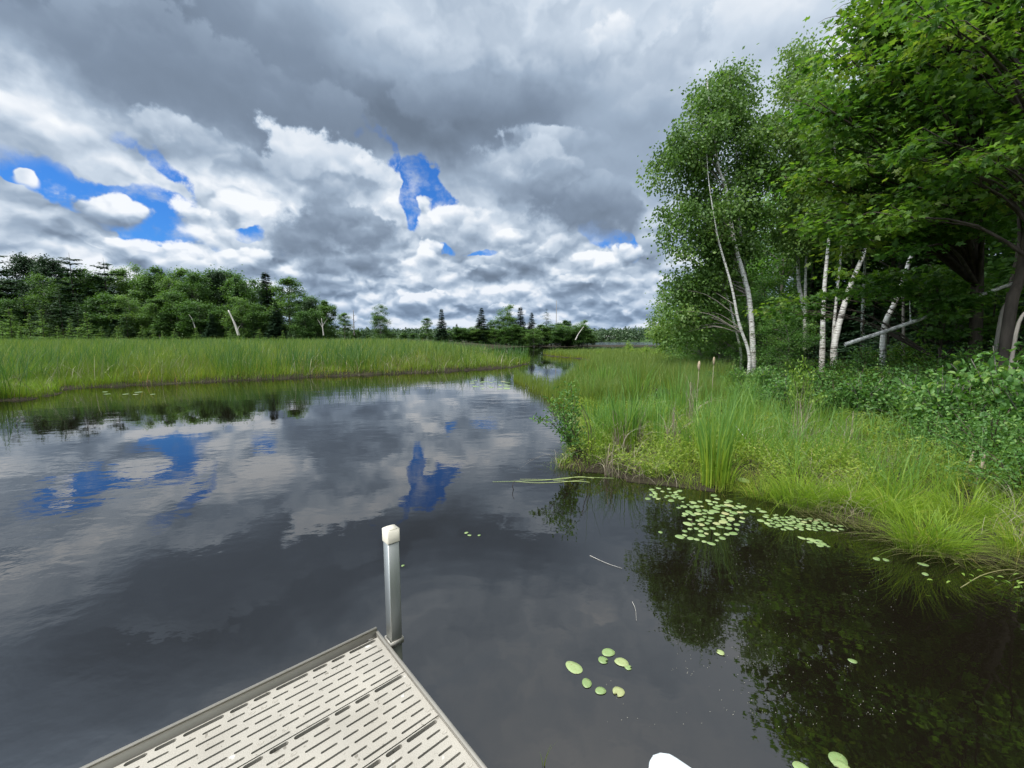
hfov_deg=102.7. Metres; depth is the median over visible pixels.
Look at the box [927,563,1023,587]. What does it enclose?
water plant
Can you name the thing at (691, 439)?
cattail clump
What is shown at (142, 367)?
marsh reeds
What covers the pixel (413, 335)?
broadleaf tree
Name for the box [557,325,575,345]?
broadleaf tree
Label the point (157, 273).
broadleaf tree
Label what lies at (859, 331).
fir tree
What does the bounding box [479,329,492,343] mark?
broadleaf tree
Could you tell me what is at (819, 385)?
shrub
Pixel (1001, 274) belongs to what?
broadleaf tree
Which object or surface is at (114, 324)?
spruce tree
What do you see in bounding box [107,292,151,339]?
broadleaf tree
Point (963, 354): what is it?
shrub
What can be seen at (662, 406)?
cattail clump
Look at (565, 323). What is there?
broadleaf tree
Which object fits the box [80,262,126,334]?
pine tree
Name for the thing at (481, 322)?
spruce tree
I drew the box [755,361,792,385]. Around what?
shrub
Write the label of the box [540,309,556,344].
pine tree
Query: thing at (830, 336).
fir tree
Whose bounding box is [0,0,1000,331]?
sky
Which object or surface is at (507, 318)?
broadleaf tree
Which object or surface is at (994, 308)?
fir tree
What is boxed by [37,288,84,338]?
spruce tree
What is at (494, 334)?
broadleaf tree
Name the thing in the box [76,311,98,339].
larch tree
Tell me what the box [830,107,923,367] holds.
birch tree
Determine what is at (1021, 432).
shrub
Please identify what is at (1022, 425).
shrub
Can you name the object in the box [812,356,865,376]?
shrub
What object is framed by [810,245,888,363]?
fir tree
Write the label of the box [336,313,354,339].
broadleaf tree
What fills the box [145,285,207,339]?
broadleaf tree
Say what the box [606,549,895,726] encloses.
drifting seeds
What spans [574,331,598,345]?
broadleaf tree
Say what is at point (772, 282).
broadleaf tree
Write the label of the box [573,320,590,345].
broadleaf tree
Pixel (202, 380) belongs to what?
dead reed litter
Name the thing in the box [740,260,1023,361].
maple tree
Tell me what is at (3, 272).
pine tree
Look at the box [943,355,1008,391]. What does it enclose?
shrub
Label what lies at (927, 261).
fir tree
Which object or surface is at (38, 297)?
broadleaf tree
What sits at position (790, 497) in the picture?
grass tussock
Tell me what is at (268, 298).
spruce tree
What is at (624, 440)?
dead cattail
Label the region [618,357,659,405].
cattail clump
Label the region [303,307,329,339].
broadleaf tree
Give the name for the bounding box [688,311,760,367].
bush
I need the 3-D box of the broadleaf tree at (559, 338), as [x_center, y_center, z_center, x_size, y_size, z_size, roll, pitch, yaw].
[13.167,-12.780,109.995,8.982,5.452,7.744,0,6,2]
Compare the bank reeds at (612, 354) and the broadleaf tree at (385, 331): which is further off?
the broadleaf tree at (385, 331)
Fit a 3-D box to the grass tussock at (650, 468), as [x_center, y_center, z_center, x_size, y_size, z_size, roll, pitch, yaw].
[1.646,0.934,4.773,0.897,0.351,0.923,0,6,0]
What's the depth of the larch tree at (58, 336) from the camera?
57.59 m
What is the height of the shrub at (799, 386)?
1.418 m
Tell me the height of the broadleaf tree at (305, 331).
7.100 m
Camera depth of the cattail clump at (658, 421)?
5.89 m
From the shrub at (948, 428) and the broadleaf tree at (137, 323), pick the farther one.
the broadleaf tree at (137, 323)
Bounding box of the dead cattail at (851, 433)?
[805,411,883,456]
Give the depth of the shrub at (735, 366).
14.71 m
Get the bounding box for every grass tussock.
[556,456,573,463]
[620,454,688,477]
[670,462,694,472]
[724,469,798,509]
[726,458,869,538]
[756,470,889,513]
[798,470,915,517]
[807,485,1022,577]
[810,452,955,500]
[811,479,956,535]
[851,466,966,515]
[858,500,1022,566]
[876,470,1022,536]
[920,485,1023,532]
[952,510,1023,560]
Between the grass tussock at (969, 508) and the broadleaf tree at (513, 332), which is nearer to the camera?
the grass tussock at (969, 508)
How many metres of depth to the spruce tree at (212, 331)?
73.00 m
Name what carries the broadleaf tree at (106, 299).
on the ground at (597, 469)
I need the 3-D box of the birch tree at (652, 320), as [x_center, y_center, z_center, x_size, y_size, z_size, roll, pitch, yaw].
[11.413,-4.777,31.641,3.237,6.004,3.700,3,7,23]
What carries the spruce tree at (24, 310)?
on the ground at (597, 469)
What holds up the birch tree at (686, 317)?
on the ground at (597, 469)
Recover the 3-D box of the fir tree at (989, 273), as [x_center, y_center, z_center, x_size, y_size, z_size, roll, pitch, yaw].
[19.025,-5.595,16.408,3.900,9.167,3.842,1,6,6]
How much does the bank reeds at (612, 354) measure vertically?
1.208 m
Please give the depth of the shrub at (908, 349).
11.41 m
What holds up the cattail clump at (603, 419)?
on the ground at (597, 469)
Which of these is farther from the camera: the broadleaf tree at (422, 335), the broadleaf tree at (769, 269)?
the broadleaf tree at (422, 335)
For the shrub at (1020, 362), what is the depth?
7.26 m
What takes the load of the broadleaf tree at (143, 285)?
on the ground at (597, 469)
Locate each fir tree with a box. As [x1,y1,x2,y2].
[771,225,856,361]
[781,309,844,368]
[790,286,869,363]
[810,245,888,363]
[819,305,894,369]
[838,283,906,362]
[849,308,924,370]
[864,228,987,358]
[877,304,963,366]
[913,316,968,373]
[922,240,1023,350]
[942,291,1023,374]
[983,291,1023,358]
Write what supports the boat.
on the water
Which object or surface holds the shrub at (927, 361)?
on the ground at (597, 469)
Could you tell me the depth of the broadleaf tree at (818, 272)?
20.92 m
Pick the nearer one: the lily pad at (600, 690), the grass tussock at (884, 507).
the lily pad at (600, 690)
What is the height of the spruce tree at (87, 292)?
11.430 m
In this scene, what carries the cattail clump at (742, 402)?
on the ground at (597, 469)
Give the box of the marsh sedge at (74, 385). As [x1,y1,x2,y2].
[0,341,530,398]
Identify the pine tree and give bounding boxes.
[0,255,52,330]
[45,257,104,333]
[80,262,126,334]
[114,308,139,339]
[245,311,260,339]
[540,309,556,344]
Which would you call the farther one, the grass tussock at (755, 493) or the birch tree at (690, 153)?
the birch tree at (690, 153)
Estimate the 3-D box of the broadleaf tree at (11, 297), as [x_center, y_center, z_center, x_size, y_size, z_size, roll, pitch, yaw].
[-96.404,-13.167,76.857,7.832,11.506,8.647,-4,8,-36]
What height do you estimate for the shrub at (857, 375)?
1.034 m
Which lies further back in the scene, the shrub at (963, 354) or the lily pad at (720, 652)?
the shrub at (963, 354)
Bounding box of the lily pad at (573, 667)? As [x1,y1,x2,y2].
[566,661,582,673]
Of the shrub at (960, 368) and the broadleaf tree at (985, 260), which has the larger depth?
the broadleaf tree at (985, 260)
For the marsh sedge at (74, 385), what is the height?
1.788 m
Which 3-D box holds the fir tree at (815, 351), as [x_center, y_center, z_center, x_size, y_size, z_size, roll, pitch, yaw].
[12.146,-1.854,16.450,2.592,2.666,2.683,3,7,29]
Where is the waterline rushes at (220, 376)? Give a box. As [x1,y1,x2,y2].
[1,358,529,399]
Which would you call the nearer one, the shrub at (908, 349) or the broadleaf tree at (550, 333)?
the shrub at (908, 349)
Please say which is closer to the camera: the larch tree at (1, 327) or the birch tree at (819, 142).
the birch tree at (819, 142)
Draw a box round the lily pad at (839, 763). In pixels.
[833,760,849,767]
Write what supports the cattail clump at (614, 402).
on the ground at (597, 469)
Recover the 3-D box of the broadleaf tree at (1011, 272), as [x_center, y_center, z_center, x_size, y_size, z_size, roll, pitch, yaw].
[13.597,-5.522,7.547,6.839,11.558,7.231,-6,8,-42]
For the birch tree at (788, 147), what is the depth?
16.13 m
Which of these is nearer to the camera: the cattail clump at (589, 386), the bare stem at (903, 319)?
the cattail clump at (589, 386)
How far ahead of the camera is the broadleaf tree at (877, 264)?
19.92 m
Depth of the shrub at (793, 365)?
13.00 m
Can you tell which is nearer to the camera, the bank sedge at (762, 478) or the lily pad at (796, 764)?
the lily pad at (796, 764)
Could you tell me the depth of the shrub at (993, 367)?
5.40 m
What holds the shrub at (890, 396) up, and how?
on the ground at (597, 469)
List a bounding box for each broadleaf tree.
[0,252,48,331]
[0,277,22,293]
[0,285,22,335]
[0,297,33,337]
[12,272,74,337]
[24,253,76,324]
[52,264,104,334]
[67,271,129,330]
[70,291,134,338]
[100,266,136,309]
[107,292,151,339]
[117,262,148,334]
[122,273,163,338]
[132,265,174,339]
[135,297,180,338]
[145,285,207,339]
[150,275,181,338]
[164,265,195,338]
[170,266,220,334]
[175,300,220,338]
[184,265,225,327]
[201,268,228,332]
[203,264,256,327]
[205,306,235,338]
[215,277,244,333]
[219,295,260,340]
[224,270,263,326]
[238,304,272,339]
[250,279,290,333]
[266,276,307,338]
[284,302,306,332]
[287,310,320,340]
[293,295,332,333]
[299,299,319,339]
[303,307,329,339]
[317,299,340,339]
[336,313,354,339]
[350,330,361,338]
[369,304,393,339]
[387,332,397,338]
[400,333,408,338]
[409,333,418,338]
[419,333,426,339]
[420,318,432,339]
[442,330,454,339]
[450,326,470,341]
[462,327,474,341]
[467,325,485,342]
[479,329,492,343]
[485,328,503,344]
[487,319,497,343]
[493,304,519,344]
[496,329,512,344]
[500,324,524,345]
[512,327,529,345]
[524,329,546,346]
[532,324,555,345]
[538,324,562,345]
[549,327,574,345]
[553,319,570,344]
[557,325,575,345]
[565,324,596,345]
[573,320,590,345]
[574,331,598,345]
[665,310,714,357]
[666,305,734,360]
[697,281,768,364]
[702,290,779,369]
[713,194,807,297]
[724,267,813,367]
[726,289,808,367]
[734,192,850,349]
[759,154,871,331]
[761,227,846,346]
[763,240,932,354]
[823,81,999,342]
[842,79,1003,339]
[874,19,1023,351]
[885,115,1023,358]
[928,7,1023,332]
[940,54,1023,316]
[984,109,1023,327]
[990,176,1023,302]
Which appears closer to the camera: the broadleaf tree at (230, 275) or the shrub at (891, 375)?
the shrub at (891, 375)
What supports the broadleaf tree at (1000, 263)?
on the ground at (597, 469)
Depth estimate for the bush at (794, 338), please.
14.15 m
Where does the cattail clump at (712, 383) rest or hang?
on the ground at (597, 469)
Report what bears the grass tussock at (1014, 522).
on the ground at (597, 469)
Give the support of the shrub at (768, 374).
on the ground at (597, 469)
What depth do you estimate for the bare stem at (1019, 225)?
10.36 m
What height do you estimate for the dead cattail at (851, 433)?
0.749 m
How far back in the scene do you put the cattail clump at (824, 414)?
6.79 m
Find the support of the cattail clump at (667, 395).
on the ground at (597, 469)
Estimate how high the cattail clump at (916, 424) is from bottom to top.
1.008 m
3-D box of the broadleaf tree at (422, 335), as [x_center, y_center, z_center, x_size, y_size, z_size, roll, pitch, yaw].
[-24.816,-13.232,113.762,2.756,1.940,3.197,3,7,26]
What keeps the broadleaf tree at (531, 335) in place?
on the ground at (597, 469)
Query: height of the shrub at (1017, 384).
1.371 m
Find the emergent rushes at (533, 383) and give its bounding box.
[513,366,581,413]
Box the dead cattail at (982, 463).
[972,454,985,488]
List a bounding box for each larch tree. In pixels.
[0,308,27,339]
[0,324,7,339]
[16,314,38,338]
[16,322,26,338]
[31,310,56,338]
[51,326,65,340]
[63,319,76,339]
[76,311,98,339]
[110,326,123,339]
[136,326,146,339]
[255,329,265,341]
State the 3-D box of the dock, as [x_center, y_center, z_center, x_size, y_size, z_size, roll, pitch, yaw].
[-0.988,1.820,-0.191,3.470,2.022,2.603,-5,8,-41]
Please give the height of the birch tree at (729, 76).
12.464 m
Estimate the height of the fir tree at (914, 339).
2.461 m
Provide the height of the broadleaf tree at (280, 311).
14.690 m
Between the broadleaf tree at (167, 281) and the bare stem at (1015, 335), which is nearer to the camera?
the bare stem at (1015, 335)
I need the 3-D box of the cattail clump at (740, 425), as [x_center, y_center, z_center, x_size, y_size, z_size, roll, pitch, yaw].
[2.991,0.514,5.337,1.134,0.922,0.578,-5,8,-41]
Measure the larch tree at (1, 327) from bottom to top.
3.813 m
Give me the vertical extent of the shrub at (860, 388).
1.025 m
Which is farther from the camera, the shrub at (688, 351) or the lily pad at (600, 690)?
the shrub at (688, 351)
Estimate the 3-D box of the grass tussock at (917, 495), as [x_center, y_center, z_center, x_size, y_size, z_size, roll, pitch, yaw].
[3.706,0.983,3.815,1.210,0.434,1.112,0,6,0]
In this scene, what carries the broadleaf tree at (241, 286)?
on the ground at (597, 469)
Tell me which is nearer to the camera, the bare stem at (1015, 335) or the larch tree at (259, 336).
the bare stem at (1015, 335)
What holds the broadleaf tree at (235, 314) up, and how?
on the ground at (597, 469)
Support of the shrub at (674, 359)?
on the ground at (597, 469)
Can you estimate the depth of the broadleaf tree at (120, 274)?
85.37 m
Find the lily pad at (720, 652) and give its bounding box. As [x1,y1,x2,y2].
[716,649,724,654]
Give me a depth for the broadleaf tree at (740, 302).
18.71 m
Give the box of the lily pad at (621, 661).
[614,658,628,665]
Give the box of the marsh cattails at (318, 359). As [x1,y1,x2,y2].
[0,336,529,399]
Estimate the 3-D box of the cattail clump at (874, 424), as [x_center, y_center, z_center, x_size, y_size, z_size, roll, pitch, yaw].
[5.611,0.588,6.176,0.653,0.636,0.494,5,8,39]
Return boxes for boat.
[649,753,690,767]
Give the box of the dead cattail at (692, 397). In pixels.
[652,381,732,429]
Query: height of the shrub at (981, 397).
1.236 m
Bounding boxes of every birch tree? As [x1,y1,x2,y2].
[635,69,776,372]
[638,284,672,350]
[644,249,748,369]
[645,154,758,374]
[686,43,786,346]
[749,26,856,361]
[771,150,836,360]
[783,67,875,371]
[804,189,877,341]
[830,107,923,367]
[860,212,879,352]
[879,110,991,368]
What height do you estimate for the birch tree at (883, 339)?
8.374 m
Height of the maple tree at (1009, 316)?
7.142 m
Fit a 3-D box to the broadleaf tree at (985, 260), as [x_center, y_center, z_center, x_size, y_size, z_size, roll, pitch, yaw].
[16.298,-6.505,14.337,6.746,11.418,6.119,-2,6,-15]
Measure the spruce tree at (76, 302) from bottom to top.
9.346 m
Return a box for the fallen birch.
[844,282,1011,345]
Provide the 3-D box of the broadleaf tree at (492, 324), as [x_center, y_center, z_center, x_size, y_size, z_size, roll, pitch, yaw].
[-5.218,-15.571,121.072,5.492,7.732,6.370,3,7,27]
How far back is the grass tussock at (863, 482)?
4.03 m
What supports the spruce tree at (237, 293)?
on the ground at (597, 469)
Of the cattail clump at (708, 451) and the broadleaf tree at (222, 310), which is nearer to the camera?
the cattail clump at (708, 451)
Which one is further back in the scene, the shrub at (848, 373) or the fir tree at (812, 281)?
the fir tree at (812, 281)
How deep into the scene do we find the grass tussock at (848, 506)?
3.74 m
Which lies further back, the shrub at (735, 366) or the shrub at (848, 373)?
the shrub at (735, 366)
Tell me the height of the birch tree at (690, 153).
11.569 m
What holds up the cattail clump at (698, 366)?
on the ground at (597, 469)
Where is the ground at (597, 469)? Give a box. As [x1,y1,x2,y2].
[0,337,1023,564]
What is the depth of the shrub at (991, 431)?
4.36 m
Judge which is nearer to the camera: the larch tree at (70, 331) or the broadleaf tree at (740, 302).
the broadleaf tree at (740, 302)
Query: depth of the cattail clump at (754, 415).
6.80 m
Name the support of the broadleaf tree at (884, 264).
on the ground at (597, 469)
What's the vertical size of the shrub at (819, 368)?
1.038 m
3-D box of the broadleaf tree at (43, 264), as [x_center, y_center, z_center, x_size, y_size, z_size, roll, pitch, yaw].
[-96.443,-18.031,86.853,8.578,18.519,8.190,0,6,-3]
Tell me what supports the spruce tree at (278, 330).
on the ground at (597, 469)
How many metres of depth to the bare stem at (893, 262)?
16.62 m
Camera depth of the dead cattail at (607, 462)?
4.88 m
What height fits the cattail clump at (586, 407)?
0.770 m
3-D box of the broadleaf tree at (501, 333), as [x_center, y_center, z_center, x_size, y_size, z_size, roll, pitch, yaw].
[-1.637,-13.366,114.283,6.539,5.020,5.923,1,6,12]
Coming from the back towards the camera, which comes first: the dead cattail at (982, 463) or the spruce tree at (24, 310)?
the spruce tree at (24, 310)
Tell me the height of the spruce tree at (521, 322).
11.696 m
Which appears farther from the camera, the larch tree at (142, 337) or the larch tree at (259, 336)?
the larch tree at (142, 337)
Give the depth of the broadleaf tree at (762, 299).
16.76 m
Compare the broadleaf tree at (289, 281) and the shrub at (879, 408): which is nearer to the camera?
the shrub at (879, 408)
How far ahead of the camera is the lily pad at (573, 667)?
2.01 m
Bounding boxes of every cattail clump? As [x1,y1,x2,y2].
[576,370,610,406]
[579,393,607,431]
[582,383,626,446]
[587,380,657,452]
[595,382,630,416]
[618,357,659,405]
[619,388,659,425]
[629,385,670,441]
[637,381,762,489]
[645,395,691,452]
[648,386,702,429]
[650,357,717,416]
[662,377,706,420]
[669,389,716,462]
[686,361,717,433]
[695,383,754,427]
[703,450,754,491]
[704,357,729,418]
[717,393,763,457]
[722,374,764,420]
[744,385,781,431]
[765,381,795,439]
[807,399,844,431]
[861,403,893,441]
[881,389,943,445]
[905,410,944,459]
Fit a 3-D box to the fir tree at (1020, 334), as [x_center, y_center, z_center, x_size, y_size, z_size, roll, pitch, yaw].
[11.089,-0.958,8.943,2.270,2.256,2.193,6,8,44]
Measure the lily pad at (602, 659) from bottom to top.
0.001 m
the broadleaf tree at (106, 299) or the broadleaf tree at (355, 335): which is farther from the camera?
the broadleaf tree at (355, 335)
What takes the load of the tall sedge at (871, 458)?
on the ground at (597, 469)
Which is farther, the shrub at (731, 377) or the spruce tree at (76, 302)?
the spruce tree at (76, 302)
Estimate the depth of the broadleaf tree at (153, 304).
74.24 m
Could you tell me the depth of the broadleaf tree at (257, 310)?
75.27 m
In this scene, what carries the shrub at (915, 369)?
on the ground at (597, 469)
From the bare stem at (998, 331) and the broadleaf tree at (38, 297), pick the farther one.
the broadleaf tree at (38, 297)
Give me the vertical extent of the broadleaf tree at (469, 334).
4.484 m
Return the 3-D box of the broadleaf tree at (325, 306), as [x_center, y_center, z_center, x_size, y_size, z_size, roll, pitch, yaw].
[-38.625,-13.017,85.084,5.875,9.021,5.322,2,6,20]
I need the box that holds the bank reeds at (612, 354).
[543,346,737,408]
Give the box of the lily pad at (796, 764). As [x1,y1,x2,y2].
[792,761,808,767]
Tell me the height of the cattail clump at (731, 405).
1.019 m
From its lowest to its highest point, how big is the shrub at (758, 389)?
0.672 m
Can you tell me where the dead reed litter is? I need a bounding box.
[27,363,525,392]
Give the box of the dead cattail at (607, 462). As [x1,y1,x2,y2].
[592,436,636,476]
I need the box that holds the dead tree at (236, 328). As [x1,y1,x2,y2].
[228,310,239,335]
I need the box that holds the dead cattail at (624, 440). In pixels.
[606,413,640,463]
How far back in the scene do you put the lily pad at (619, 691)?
1.87 m
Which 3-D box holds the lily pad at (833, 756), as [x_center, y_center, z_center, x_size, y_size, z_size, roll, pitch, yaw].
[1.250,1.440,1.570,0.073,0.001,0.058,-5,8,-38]
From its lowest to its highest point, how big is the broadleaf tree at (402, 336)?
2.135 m
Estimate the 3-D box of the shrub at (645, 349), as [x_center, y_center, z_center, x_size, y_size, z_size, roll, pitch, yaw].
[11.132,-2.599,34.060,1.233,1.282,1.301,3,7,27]
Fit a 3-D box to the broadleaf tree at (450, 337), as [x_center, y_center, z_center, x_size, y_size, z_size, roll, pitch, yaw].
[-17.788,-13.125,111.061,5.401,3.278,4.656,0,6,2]
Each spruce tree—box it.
[9,290,41,338]
[27,301,56,339]
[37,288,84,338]
[63,293,92,338]
[72,287,104,338]
[103,302,134,338]
[140,273,155,339]
[202,314,223,339]
[228,278,248,338]
[255,272,287,337]
[264,302,289,341]
[433,309,449,341]
[471,308,494,343]
[514,307,529,345]
[523,313,541,345]
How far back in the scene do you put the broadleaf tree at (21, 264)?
86.50 m
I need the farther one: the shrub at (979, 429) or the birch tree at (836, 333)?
the birch tree at (836, 333)
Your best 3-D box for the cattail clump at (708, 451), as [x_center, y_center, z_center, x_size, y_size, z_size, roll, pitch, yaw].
[2.016,0.520,4.360,1.175,1.269,1.645,-1,6,-11]
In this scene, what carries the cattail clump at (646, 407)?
on the ground at (597, 469)
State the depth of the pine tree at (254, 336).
74.19 m
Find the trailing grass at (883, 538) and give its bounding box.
[765,496,1023,579]
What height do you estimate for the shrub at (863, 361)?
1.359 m
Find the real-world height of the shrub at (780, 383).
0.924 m
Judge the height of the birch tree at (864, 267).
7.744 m
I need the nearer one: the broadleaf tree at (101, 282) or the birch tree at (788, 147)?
the birch tree at (788, 147)
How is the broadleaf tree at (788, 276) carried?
on the ground at (597, 469)
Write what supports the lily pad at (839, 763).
on the water
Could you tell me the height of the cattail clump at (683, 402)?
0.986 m
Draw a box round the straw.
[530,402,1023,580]
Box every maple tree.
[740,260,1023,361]
[751,0,1023,360]
[846,0,1023,257]
[975,13,1023,379]
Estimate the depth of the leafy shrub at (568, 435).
5.28 m
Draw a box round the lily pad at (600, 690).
[595,687,605,693]
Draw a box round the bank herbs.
[562,396,1011,499]
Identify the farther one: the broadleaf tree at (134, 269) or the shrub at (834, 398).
the broadleaf tree at (134, 269)
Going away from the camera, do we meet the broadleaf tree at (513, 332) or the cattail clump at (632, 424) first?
the cattail clump at (632, 424)
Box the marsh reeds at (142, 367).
[0,333,529,398]
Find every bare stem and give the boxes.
[890,251,896,342]
[901,297,904,361]
[994,303,1004,360]
[1005,201,1021,300]
[1008,312,1023,369]
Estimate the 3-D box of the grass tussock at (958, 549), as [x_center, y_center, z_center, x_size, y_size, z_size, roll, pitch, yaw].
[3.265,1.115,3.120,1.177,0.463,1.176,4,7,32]
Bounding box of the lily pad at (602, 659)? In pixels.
[598,656,607,663]
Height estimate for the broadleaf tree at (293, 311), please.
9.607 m
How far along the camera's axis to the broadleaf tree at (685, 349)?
20.00 m
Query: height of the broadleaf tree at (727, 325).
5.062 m
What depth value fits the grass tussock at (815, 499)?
3.82 m
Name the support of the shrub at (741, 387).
on the ground at (597, 469)
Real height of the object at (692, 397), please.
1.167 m
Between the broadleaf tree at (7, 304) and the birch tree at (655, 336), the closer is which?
the birch tree at (655, 336)
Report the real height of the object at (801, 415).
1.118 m
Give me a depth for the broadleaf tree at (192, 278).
83.86 m
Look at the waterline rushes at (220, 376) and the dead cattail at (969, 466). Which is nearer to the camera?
the dead cattail at (969, 466)
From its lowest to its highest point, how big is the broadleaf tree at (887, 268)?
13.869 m
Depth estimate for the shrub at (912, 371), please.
8.74 m
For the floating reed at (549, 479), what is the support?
on the water
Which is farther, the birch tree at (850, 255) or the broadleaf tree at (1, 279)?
the broadleaf tree at (1, 279)
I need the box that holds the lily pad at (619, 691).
[613,687,624,696]
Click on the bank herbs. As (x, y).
(835, 456)
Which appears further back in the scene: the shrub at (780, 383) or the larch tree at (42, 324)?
the larch tree at (42, 324)
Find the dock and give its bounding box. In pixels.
[80,524,486,767]
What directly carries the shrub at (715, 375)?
on the ground at (597, 469)
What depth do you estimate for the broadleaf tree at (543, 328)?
114.56 m
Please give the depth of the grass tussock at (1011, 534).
3.05 m
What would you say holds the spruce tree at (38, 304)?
on the ground at (597, 469)
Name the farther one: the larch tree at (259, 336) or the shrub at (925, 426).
the larch tree at (259, 336)
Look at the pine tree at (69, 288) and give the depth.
79.60 m
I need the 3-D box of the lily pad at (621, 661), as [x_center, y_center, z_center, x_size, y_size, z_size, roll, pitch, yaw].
[0.548,1.388,2.047,0.069,0.001,0.055,2,7,22]
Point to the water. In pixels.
(172, 554)
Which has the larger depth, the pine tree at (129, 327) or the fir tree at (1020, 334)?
the pine tree at (129, 327)
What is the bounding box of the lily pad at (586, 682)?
[582,678,591,687]
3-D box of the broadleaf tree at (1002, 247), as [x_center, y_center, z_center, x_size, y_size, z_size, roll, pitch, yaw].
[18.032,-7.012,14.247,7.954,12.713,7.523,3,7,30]
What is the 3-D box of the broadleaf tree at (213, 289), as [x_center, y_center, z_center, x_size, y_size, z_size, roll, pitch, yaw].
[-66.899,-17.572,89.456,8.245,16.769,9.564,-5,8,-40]
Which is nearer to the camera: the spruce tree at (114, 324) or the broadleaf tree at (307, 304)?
the spruce tree at (114, 324)
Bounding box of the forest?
[46,325,1023,341]
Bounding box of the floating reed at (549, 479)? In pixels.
[495,477,599,481]
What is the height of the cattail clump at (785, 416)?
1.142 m
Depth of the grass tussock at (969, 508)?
3.46 m
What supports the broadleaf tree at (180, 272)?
on the ground at (597, 469)
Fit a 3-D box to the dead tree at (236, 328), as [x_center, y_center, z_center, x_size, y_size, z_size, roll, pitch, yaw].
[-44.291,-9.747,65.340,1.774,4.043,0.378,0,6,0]
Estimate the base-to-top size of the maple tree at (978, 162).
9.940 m
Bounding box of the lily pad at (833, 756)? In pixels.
[828,752,847,767]
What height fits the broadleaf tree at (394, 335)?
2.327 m
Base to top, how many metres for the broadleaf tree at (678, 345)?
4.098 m
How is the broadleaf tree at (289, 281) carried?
on the ground at (597, 469)
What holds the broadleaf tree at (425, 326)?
on the ground at (597, 469)
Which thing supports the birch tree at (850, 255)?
on the ground at (597, 469)
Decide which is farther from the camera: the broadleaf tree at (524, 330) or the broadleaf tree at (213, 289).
the broadleaf tree at (524, 330)
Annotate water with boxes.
[0,342,1023,767]
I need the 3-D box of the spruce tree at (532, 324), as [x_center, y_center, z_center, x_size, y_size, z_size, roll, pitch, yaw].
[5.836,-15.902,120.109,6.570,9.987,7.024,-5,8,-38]
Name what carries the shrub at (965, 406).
on the ground at (597, 469)
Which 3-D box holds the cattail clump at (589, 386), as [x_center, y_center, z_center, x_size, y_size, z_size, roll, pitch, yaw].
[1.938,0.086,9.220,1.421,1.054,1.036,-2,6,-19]
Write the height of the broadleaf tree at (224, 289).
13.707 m
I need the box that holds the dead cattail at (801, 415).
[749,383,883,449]
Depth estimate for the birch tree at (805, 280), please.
16.98 m
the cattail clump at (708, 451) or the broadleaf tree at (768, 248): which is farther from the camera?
the broadleaf tree at (768, 248)
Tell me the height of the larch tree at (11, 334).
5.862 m
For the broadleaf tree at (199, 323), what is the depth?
74.07 m
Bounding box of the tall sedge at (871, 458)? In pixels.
[564,362,1023,509]
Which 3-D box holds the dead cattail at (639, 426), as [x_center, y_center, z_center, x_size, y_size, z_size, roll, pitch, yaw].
[1.875,0.600,5.746,1.898,0.813,1.365,-1,6,-14]
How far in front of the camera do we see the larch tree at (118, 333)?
57.55 m
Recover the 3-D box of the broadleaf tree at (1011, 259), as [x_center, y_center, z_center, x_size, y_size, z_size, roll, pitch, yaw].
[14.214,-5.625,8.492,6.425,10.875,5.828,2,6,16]
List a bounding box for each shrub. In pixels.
[529,376,591,457]
[624,341,633,348]
[639,345,652,353]
[650,342,670,355]
[653,384,665,399]
[659,354,680,365]
[671,343,708,357]
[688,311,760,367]
[703,367,725,382]
[720,380,763,397]
[721,374,734,387]
[722,362,743,372]
[724,366,752,386]
[736,363,790,391]
[736,368,776,378]
[739,381,782,407]
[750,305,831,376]
[754,373,811,410]
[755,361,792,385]
[772,356,820,376]
[774,379,843,412]
[784,355,827,423]
[789,364,847,398]
[790,363,857,403]
[808,377,873,418]
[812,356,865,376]
[816,362,901,395]
[824,363,865,386]
[827,340,913,375]
[828,370,891,420]
[845,366,911,383]
[851,358,939,390]
[853,372,943,424]
[856,381,898,424]
[858,337,945,372]
[862,406,964,451]
[870,359,940,389]
[872,360,930,379]
[878,377,944,410]
[886,379,931,427]
[888,348,965,378]
[892,362,984,432]
[901,359,966,389]
[909,398,1023,481]
[917,386,998,431]
[921,340,987,386]
[921,345,1022,384]
[921,412,1009,464]
[927,436,1023,505]
[930,413,1019,464]
[939,369,1023,423]
[942,342,1023,413]
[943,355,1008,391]
[945,357,1023,439]
[953,337,1023,378]
[978,414,1023,449]
[996,428,1023,461]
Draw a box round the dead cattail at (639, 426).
[582,402,671,453]
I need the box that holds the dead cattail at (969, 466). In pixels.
[964,452,974,485]
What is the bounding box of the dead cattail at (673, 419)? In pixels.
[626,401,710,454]
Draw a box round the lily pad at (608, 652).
[602,648,614,655]
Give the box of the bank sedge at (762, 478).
[544,364,1023,566]
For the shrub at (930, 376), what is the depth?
7.40 m
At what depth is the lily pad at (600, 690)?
1.88 m

